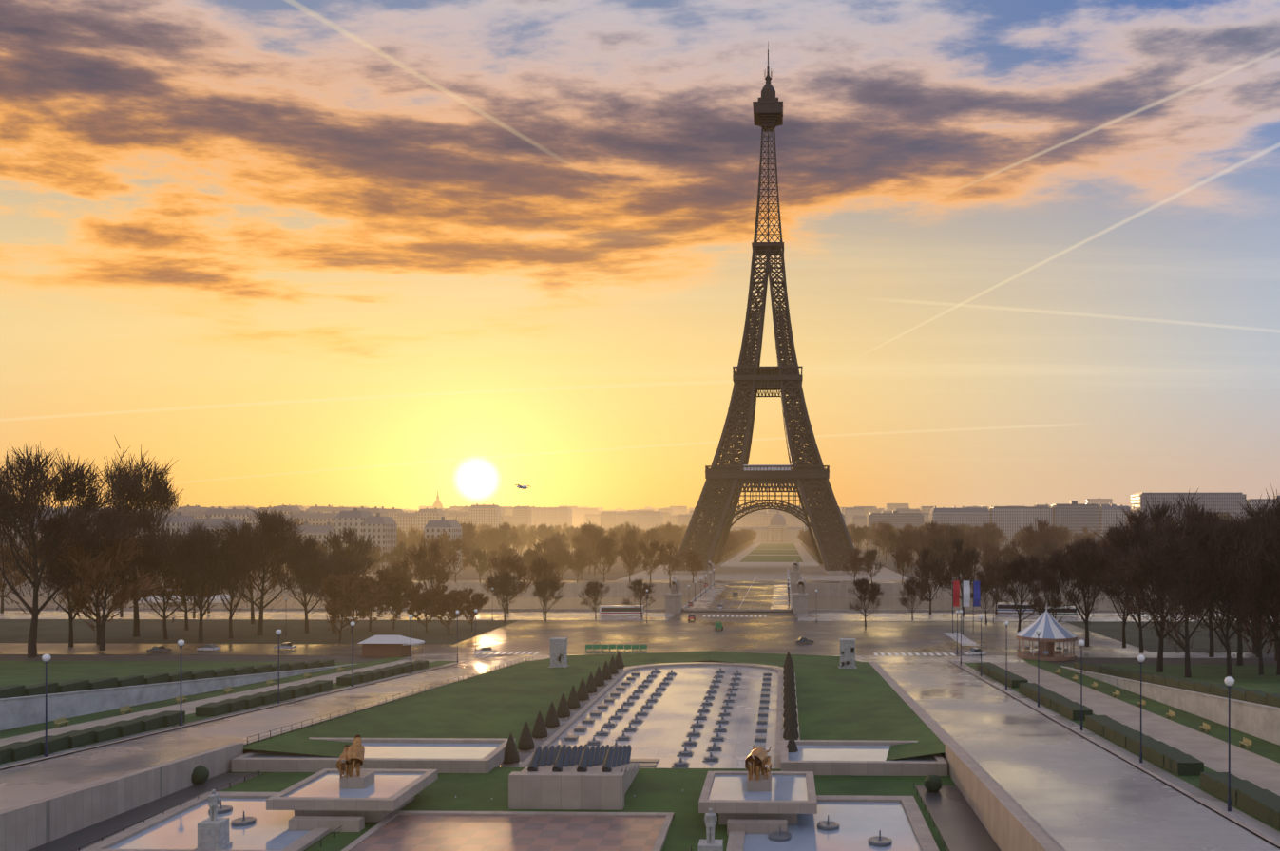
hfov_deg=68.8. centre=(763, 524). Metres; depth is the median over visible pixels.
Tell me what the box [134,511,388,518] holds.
city row
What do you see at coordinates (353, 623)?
lamp post
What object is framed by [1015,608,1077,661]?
carousel
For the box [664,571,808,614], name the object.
bridge
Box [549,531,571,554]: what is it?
tree
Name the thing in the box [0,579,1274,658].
road
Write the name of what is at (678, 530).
tree
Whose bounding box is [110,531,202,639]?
tree
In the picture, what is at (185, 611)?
tree
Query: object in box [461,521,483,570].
tree
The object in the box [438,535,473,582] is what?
tree
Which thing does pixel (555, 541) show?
tree
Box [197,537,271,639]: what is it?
tree
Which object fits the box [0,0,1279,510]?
sky
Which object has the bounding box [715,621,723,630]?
car
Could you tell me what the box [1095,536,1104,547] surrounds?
tree
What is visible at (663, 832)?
terrace kerb
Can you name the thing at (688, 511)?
city
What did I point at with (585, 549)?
tree
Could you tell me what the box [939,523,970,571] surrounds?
tree
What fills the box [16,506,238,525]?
row roofs
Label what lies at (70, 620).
tree
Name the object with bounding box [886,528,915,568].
tree
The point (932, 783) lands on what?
topiary ball
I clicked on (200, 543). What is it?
tree
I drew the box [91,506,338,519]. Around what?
row roofs
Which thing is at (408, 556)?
tree
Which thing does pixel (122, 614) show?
tree
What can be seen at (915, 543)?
tree
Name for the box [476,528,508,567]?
tree
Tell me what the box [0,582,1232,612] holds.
quay walls
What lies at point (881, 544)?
tree
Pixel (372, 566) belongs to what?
tree
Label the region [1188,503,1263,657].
tree
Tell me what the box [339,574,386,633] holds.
tree
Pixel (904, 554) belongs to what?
tree
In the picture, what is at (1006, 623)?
lamp post
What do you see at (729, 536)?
tree
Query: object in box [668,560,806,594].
bridge equestrian statues
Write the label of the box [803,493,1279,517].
skyline slab roofs
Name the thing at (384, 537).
quai branly blocks
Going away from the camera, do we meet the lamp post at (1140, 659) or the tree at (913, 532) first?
the lamp post at (1140, 659)
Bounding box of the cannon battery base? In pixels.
[508,763,639,810]
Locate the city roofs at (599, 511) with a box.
[38,505,1023,515]
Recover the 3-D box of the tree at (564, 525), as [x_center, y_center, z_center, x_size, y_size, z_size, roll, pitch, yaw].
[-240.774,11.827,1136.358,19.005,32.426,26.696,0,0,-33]
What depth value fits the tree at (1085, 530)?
863.90 m
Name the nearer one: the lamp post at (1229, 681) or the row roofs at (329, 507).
the lamp post at (1229, 681)
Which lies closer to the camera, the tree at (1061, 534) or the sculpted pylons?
the sculpted pylons
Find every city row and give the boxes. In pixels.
[90,515,334,527]
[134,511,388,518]
[260,511,444,551]
[299,508,531,544]
[444,508,500,529]
[1204,512,1244,544]
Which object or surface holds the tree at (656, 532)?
on the ground at (618, 570)
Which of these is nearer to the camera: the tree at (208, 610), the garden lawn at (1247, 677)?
the garden lawn at (1247, 677)
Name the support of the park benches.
on the side garden strips at (1257, 764)
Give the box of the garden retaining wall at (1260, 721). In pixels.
[1060,666,1279,745]
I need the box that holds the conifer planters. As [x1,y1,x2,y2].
[501,668,623,766]
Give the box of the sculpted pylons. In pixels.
[548,637,857,668]
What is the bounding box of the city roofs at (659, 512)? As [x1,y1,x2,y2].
[102,505,1013,518]
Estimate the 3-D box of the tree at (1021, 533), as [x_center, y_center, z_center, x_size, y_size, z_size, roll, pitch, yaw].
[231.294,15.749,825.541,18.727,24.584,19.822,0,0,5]
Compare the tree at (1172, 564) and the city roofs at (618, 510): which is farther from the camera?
the city roofs at (618, 510)
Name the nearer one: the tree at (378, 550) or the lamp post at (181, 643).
the lamp post at (181, 643)
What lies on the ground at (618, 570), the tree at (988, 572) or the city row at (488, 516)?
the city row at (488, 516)
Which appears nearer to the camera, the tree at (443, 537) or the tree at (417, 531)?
the tree at (443, 537)
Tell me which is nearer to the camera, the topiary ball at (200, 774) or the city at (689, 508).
the topiary ball at (200, 774)
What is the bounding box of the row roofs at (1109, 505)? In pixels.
[1090,502,1116,506]
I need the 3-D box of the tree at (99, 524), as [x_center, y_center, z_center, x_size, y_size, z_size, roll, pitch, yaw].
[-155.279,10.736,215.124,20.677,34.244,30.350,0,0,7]
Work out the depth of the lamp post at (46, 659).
94.50 m
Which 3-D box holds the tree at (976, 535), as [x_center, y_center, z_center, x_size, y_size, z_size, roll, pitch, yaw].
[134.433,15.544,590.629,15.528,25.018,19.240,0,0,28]
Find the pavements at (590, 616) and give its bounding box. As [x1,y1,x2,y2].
[0,610,1279,665]
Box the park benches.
[54,666,1252,749]
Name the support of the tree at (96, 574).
on the road
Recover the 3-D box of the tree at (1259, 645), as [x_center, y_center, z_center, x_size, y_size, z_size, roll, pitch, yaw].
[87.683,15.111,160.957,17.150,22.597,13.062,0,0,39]
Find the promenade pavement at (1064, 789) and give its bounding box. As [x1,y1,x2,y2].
[0,661,1279,850]
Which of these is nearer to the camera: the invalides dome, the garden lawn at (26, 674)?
the garden lawn at (26, 674)
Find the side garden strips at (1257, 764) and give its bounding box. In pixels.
[954,657,1279,843]
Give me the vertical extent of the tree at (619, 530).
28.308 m
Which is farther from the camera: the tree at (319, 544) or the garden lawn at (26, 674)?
the tree at (319, 544)
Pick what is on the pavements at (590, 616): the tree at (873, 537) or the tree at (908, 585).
the tree at (908, 585)
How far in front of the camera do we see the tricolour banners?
234.96 m
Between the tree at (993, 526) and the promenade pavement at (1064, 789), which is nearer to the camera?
the promenade pavement at (1064, 789)
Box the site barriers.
[585,645,647,650]
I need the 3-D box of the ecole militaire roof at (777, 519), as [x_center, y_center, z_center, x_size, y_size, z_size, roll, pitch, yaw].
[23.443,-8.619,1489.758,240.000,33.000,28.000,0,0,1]
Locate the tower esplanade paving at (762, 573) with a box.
[616,565,909,581]
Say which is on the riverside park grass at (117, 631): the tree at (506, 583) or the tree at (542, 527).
the tree at (506, 583)
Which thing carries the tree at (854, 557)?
on the pavements at (590, 616)
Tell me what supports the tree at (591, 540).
on the ground at (618, 570)
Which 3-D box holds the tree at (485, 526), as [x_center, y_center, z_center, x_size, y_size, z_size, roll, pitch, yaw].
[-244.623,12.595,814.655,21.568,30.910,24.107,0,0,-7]
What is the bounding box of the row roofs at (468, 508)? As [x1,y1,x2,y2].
[53,504,531,518]
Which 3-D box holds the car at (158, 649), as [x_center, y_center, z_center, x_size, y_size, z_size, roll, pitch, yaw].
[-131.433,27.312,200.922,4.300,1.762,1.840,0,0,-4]
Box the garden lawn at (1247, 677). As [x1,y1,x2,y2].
[1059,665,1279,693]
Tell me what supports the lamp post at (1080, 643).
on the side garden strips at (1257, 764)
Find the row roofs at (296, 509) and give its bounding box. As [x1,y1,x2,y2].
[133,505,387,515]
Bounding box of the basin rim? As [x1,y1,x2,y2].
[516,663,782,768]
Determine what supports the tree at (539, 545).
on the ground at (618, 570)
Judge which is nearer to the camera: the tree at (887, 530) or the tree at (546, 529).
the tree at (887, 530)
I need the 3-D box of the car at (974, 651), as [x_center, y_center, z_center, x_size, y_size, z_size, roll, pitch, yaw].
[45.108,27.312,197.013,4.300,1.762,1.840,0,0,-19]
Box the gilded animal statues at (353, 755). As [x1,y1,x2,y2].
[336,734,771,781]
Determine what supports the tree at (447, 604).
on the ground at (618, 570)
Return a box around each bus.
[599,605,643,616]
[994,602,1033,612]
[1034,606,1077,617]
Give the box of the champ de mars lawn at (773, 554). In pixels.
[721,542,819,565]
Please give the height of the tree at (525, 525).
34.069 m
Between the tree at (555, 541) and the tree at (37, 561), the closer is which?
the tree at (37, 561)
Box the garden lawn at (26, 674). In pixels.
[0,661,364,687]
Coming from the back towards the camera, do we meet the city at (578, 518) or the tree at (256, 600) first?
the city at (578, 518)
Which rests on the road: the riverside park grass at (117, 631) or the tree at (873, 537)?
the riverside park grass at (117, 631)
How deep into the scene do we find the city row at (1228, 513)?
750.72 m
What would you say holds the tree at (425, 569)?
on the pavements at (590, 616)
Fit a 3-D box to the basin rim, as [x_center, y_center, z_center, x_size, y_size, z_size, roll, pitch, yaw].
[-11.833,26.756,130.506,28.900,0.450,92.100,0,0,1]
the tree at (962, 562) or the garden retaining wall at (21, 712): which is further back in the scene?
the tree at (962, 562)
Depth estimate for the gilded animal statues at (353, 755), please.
83.08 m
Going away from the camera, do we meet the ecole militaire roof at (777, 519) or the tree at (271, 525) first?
the tree at (271, 525)
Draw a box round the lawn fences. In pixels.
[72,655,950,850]
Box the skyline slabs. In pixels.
[803,494,1279,554]
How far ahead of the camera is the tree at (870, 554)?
428.15 m
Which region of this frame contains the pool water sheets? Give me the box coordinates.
[107,743,936,850]
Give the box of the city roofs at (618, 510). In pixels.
[97,505,1004,515]
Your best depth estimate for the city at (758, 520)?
1849.53 m
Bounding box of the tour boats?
[140,590,230,599]
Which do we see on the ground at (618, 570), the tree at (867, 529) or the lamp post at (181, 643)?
the tree at (867, 529)
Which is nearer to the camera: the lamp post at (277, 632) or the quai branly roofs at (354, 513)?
the lamp post at (277, 632)
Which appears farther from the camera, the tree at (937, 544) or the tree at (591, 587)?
the tree at (937, 544)
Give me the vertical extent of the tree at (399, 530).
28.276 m
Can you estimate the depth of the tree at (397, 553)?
437.03 m
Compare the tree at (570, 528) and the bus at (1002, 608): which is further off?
the tree at (570, 528)
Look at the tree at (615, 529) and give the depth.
860.19 m
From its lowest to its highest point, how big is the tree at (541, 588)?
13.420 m
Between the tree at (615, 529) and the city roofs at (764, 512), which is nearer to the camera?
the tree at (615, 529)
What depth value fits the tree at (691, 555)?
434.87 m
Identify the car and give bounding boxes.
[146,646,171,653]
[196,644,220,651]
[273,642,296,649]
[474,647,496,654]
[687,613,695,621]
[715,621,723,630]
[717,604,723,609]
[794,636,813,644]
[963,648,986,655]
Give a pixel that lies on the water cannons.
(583, 758)
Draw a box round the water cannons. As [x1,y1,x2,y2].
[527,745,631,772]
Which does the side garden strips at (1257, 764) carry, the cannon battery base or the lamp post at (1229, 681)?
the lamp post at (1229, 681)
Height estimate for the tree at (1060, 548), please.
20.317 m
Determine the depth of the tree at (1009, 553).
460.19 m
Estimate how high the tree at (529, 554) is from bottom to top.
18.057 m
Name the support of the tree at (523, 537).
on the ground at (618, 570)
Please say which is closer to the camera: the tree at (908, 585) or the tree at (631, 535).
the tree at (908, 585)
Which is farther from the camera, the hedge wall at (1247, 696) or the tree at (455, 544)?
the tree at (455, 544)
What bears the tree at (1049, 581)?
on the road
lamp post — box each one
[41,654,51,757]
[177,640,184,725]
[275,630,281,704]
[350,621,355,687]
[408,615,412,673]
[455,611,458,663]
[474,610,477,650]
[645,590,648,623]
[955,611,958,654]
[958,610,962,665]
[978,614,983,675]
[1004,621,1009,689]
[1035,629,1041,706]
[1078,640,1084,730]
[1137,654,1145,763]
[1223,676,1234,811]
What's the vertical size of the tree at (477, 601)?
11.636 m
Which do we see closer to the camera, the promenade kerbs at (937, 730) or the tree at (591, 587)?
the promenade kerbs at (937, 730)
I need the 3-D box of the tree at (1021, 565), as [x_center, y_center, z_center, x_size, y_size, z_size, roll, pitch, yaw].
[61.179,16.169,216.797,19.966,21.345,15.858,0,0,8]
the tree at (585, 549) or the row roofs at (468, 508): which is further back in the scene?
the row roofs at (468, 508)
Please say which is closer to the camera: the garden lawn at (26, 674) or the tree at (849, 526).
the garden lawn at (26, 674)
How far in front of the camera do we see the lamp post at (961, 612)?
182.03 m
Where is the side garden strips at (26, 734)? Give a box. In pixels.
[0,655,464,767]
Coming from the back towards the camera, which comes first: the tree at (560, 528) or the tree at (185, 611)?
the tree at (560, 528)
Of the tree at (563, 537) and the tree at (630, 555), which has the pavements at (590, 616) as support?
the tree at (630, 555)
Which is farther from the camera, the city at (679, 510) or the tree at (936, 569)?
the city at (679, 510)
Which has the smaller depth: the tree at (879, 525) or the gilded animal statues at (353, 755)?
the gilded animal statues at (353, 755)
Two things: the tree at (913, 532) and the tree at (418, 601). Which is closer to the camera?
the tree at (418, 601)
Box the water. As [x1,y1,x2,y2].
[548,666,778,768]
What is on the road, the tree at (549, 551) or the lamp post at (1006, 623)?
the tree at (549, 551)
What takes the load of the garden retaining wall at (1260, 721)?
on the side garden strips at (1257, 764)
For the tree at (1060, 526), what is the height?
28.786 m
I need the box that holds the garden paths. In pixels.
[27,773,1000,850]
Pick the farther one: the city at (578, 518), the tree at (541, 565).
the city at (578, 518)
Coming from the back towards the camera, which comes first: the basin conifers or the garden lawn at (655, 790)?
the basin conifers
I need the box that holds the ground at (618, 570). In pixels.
[0,541,1279,849]
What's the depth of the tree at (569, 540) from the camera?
748.95 m
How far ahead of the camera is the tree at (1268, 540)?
154.20 m
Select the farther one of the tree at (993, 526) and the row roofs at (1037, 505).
the row roofs at (1037, 505)
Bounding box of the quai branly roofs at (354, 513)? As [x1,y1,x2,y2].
[10,508,461,534]
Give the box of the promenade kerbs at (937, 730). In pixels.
[0,655,1279,850]
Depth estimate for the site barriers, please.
204.67 m
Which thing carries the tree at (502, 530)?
on the ground at (618, 570)
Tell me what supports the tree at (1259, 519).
on the garden lawn at (1247, 677)
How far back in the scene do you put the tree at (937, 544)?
431.30 m
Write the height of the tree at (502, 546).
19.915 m
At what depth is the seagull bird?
59.20 m
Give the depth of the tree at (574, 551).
583.67 m
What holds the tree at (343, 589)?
on the ground at (618, 570)
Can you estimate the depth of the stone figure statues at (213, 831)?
72.82 m
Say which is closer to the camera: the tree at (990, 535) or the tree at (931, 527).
the tree at (931, 527)
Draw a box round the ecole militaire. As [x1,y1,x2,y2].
[730,525,802,542]
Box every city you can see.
[38,507,931,529]
[53,506,909,513]
[161,508,894,528]
[304,508,929,541]
[401,507,894,513]
[418,507,883,515]
[499,506,886,511]
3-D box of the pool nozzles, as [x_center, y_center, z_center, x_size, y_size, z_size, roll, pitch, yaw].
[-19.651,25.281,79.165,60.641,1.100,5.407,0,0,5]
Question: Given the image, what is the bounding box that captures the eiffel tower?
[671,40,862,571]
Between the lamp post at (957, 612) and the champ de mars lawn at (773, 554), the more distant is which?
the champ de mars lawn at (773, 554)
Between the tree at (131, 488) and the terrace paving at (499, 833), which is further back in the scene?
the tree at (131, 488)
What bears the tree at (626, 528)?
on the ground at (618, 570)
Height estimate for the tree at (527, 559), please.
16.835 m
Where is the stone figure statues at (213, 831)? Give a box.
[194,789,723,850]
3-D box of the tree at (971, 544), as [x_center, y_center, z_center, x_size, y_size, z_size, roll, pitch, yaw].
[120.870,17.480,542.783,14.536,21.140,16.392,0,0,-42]
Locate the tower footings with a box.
[667,563,866,575]
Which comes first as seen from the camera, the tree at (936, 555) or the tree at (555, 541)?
the tree at (936, 555)
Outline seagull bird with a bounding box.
[515,484,532,489]
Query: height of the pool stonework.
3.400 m
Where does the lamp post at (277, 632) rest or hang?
on the side garden strips at (26, 734)
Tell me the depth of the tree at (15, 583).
291.61 m
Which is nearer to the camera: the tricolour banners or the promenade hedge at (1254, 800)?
the promenade hedge at (1254, 800)
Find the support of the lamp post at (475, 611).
on the road
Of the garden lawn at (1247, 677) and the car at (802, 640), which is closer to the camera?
the garden lawn at (1247, 677)
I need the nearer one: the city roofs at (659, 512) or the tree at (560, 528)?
the tree at (560, 528)
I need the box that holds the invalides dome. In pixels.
[431,491,443,508]
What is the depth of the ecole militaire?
1475.07 m
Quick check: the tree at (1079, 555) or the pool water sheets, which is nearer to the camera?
the pool water sheets
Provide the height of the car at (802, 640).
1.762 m
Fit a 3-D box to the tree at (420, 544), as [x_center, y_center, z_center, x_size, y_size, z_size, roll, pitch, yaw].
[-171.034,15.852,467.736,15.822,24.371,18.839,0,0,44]
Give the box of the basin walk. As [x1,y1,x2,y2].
[497,662,800,767]
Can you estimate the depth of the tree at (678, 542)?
743.45 m
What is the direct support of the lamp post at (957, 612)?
on the road
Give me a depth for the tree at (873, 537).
909.06 m
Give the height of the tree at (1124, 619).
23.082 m
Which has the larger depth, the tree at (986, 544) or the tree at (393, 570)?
the tree at (986, 544)
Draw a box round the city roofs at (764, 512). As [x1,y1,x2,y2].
[68,505,987,517]
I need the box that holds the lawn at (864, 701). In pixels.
[708,650,945,761]
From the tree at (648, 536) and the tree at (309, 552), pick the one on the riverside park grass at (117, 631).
the tree at (309, 552)
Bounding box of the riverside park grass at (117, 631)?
[0,619,1279,652]
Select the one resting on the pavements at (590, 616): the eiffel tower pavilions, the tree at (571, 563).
the tree at (571, 563)
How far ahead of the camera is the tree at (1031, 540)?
495.05 m
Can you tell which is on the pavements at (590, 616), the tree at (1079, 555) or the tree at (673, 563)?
the tree at (673, 563)
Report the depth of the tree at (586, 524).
775.30 m
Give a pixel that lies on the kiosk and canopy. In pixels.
(386, 646)
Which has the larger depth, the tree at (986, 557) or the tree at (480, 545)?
the tree at (480, 545)
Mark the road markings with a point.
(938, 654)
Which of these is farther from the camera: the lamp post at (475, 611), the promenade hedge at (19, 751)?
the lamp post at (475, 611)
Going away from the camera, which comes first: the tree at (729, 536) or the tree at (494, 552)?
the tree at (494, 552)
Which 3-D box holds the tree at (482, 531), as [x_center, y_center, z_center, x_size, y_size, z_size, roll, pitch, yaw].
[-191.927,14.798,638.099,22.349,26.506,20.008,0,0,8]
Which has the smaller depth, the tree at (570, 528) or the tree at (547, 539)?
the tree at (547, 539)
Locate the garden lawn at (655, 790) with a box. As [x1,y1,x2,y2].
[221,767,955,850]
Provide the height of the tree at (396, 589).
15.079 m
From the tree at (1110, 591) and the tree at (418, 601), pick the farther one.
the tree at (418, 601)
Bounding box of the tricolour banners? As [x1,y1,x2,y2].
[952,579,980,634]
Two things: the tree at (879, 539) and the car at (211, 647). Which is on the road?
the car at (211, 647)
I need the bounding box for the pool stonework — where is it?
[79,737,947,850]
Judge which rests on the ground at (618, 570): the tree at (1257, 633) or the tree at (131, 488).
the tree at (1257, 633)
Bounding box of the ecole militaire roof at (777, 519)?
[729,510,803,530]
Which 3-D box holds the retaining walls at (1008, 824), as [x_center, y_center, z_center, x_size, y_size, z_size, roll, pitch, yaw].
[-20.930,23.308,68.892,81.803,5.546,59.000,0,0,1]
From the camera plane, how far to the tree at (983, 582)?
262.28 m
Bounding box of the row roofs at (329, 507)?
[80,504,443,516]
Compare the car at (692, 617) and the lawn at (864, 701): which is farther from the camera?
the car at (692, 617)
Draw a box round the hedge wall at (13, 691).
[0,659,334,699]
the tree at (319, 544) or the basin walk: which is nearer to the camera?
the basin walk
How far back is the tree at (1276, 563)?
154.77 m
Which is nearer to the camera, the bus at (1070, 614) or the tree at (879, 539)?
the bus at (1070, 614)
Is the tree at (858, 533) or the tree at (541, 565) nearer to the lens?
the tree at (541, 565)
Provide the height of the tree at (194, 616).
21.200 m
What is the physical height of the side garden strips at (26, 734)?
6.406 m
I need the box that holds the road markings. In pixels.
[475,615,974,655]
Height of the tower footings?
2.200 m
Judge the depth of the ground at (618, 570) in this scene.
193.79 m
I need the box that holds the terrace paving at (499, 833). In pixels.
[350,815,665,850]
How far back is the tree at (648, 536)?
619.20 m
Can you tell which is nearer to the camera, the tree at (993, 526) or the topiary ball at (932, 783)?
the topiary ball at (932, 783)
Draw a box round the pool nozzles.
[208,800,892,847]
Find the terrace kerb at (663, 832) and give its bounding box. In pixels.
[341,810,673,850]
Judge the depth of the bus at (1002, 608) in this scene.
289.34 m
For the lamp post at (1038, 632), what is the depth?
128.05 m
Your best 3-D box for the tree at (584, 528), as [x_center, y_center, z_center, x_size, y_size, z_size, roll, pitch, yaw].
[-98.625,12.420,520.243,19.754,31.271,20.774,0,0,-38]
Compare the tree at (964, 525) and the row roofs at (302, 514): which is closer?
the row roofs at (302, 514)
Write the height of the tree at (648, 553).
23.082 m
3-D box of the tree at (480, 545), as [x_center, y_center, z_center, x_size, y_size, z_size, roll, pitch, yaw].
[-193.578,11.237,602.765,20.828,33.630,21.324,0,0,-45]
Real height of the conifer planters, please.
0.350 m
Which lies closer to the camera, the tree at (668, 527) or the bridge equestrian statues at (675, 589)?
the bridge equestrian statues at (675, 589)
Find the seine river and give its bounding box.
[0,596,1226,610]
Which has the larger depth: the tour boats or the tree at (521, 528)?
the tree at (521, 528)
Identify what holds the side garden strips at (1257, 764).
on the promenade pavement at (1064, 789)
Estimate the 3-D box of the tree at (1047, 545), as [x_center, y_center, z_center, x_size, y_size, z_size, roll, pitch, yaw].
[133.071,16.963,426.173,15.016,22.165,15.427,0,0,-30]
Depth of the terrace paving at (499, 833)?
76.76 m
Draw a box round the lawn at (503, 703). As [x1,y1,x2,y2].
[243,650,713,767]
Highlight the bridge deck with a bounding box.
[686,576,791,609]
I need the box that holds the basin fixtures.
[554,668,771,768]
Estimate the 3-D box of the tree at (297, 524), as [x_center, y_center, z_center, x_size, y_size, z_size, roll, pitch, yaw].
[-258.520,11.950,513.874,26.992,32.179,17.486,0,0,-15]
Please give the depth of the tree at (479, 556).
434.12 m
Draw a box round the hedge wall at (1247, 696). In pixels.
[1073,661,1279,707]
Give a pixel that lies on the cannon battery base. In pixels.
(595, 788)
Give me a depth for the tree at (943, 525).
723.12 m
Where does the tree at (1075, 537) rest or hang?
on the ground at (618, 570)
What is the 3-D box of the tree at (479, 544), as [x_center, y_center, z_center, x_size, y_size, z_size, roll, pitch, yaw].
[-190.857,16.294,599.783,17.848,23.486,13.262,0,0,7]
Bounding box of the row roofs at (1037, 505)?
[1033,503,1049,506]
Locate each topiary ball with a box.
[191,765,209,784]
[924,775,941,792]
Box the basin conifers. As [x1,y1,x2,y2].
[502,650,799,764]
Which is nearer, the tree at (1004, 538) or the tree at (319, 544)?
the tree at (319, 544)
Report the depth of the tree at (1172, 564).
152.45 m
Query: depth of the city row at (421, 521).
906.82 m
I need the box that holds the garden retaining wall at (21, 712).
[0,664,355,730]
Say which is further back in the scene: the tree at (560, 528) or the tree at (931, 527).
the tree at (560, 528)
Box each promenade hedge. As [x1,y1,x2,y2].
[0,660,428,764]
[976,662,1279,829]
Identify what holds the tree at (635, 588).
on the pavements at (590, 616)
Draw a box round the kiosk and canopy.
[357,635,424,657]
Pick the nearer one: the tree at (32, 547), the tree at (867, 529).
the tree at (32, 547)
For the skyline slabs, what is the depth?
892.74 m
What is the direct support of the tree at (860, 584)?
on the road
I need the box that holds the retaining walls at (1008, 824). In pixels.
[0,743,1061,850]
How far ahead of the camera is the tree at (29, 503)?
194.03 m
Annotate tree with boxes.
[0,440,141,657]
[0,515,133,647]
[0,539,31,612]
[18,534,41,579]
[21,503,173,644]
[25,539,49,580]
[52,530,171,651]
[72,438,203,636]
[104,561,159,617]
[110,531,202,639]
[141,517,242,643]
[150,544,218,630]
[167,573,207,618]
[188,548,218,613]
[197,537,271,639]
[212,505,314,635]
[219,521,289,624]
[256,530,346,633]
[286,517,310,535]
[295,550,365,633]
[316,541,333,559]
[318,524,384,616]
[320,569,385,642]
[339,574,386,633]
[353,536,380,574]
[353,568,401,631]
[370,545,387,579]
[375,556,414,613]
[375,574,415,630]
[380,539,418,573]
[393,544,415,575]
[397,525,409,549]
[398,528,420,552]
[401,582,446,633]
[403,525,422,538]
[403,535,460,591]
[409,534,439,579]
[426,529,450,565]
[426,584,470,635]
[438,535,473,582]
[456,587,488,631]
[459,521,486,567]
[461,519,480,566]
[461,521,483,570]
[463,548,490,582]
[465,535,481,568]
[472,529,498,556]
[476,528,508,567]
[477,523,492,549]
[479,551,532,613]
[482,547,498,574]
[483,570,526,624]
[486,523,518,551]
[495,518,523,551]
[495,542,519,571]
[495,544,524,576]
[512,531,528,554]
[515,525,528,554]
[515,547,540,578]
[517,520,530,531]
[519,549,540,579]
[523,528,536,550]
[524,549,567,613]
[525,524,537,550]
[526,538,562,562]
[529,522,556,550]
[529,577,564,622]
[534,523,556,553]
[540,550,564,576]
[541,536,565,559]
[544,534,567,552]
[544,544,571,579]
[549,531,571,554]
[554,523,566,534]
[559,549,572,580]
[560,526,576,553]
[561,521,573,535]
[563,547,590,582]
[566,520,601,574]
[567,530,580,547]
[571,522,605,537]
[571,533,588,557]
[572,547,593,579]
[577,580,610,619]
[578,523,616,575]
[584,530,622,582]
[596,527,622,571]
[608,522,625,538]
[614,521,642,544]
[614,525,625,559]
[616,526,647,562]
[616,536,646,582]
[622,577,656,617]
[630,530,649,555]
[636,529,666,560]
[636,538,669,582]
[644,527,666,560]
[650,538,686,583]
[653,520,677,550]
[665,525,684,547]
[669,533,682,552]
[682,546,705,583]
[721,533,733,558]
[725,533,739,558]
[840,546,867,581]
[845,523,858,540]
[847,576,884,626]
[849,525,867,549]
[859,548,886,583]
[861,526,875,549]
[867,522,878,548]
[867,527,879,553]
[870,522,896,560]
[872,520,888,554]
[874,524,888,555]
[879,529,895,556]
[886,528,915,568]
[889,540,920,583]
[898,574,928,620]
[900,524,913,557]
[906,544,957,614]
[909,526,924,555]
[910,530,931,562]
[915,550,939,576]
[916,519,956,555]
[920,534,954,577]
[926,523,950,534]
[932,530,986,614]
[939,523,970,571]
[948,524,969,549]
[955,523,967,530]
[960,537,981,564]
[963,530,985,561]
[968,524,983,559]
[969,571,1003,623]
[972,520,1000,552]
[976,545,1009,572]
[978,538,1000,564]
[979,520,1005,547]
[979,527,1002,554]
[980,553,1068,639]
[982,557,1009,614]
[996,527,1007,544]
[997,537,1029,564]
[1012,529,1027,555]
[1016,529,1044,564]
[1017,515,1064,558]
[1019,548,1083,624]
[1033,539,1064,574]
[1044,532,1114,647]
[1046,524,1071,553]
[1053,525,1071,535]
[1054,542,1071,583]
[1062,537,1114,611]
[1071,533,1088,545]
[1081,525,1098,540]
[1083,487,1226,672]
[1087,550,1154,648]
[1092,520,1170,653]
[1095,510,1269,677]
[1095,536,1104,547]
[1168,507,1279,676]
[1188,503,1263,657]
[1189,519,1277,666]
[1204,484,1279,674]
[1213,551,1279,675]
[1215,603,1272,654]
[1222,506,1271,657]
[1241,500,1279,625]
[1255,518,1279,661]
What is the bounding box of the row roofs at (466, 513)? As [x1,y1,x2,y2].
[172,503,500,515]
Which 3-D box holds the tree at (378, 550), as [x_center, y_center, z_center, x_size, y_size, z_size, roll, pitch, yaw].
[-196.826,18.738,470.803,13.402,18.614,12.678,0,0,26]
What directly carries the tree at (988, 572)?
on the pavements at (590, 616)
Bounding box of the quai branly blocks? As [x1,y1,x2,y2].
[0,517,461,575]
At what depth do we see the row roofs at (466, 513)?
1088.13 m
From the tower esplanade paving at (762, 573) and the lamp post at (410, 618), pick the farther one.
the tower esplanade paving at (762, 573)
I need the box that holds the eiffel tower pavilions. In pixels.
[743,464,791,470]
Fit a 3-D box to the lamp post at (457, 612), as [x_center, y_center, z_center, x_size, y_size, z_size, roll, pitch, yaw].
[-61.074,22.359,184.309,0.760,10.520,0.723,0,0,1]

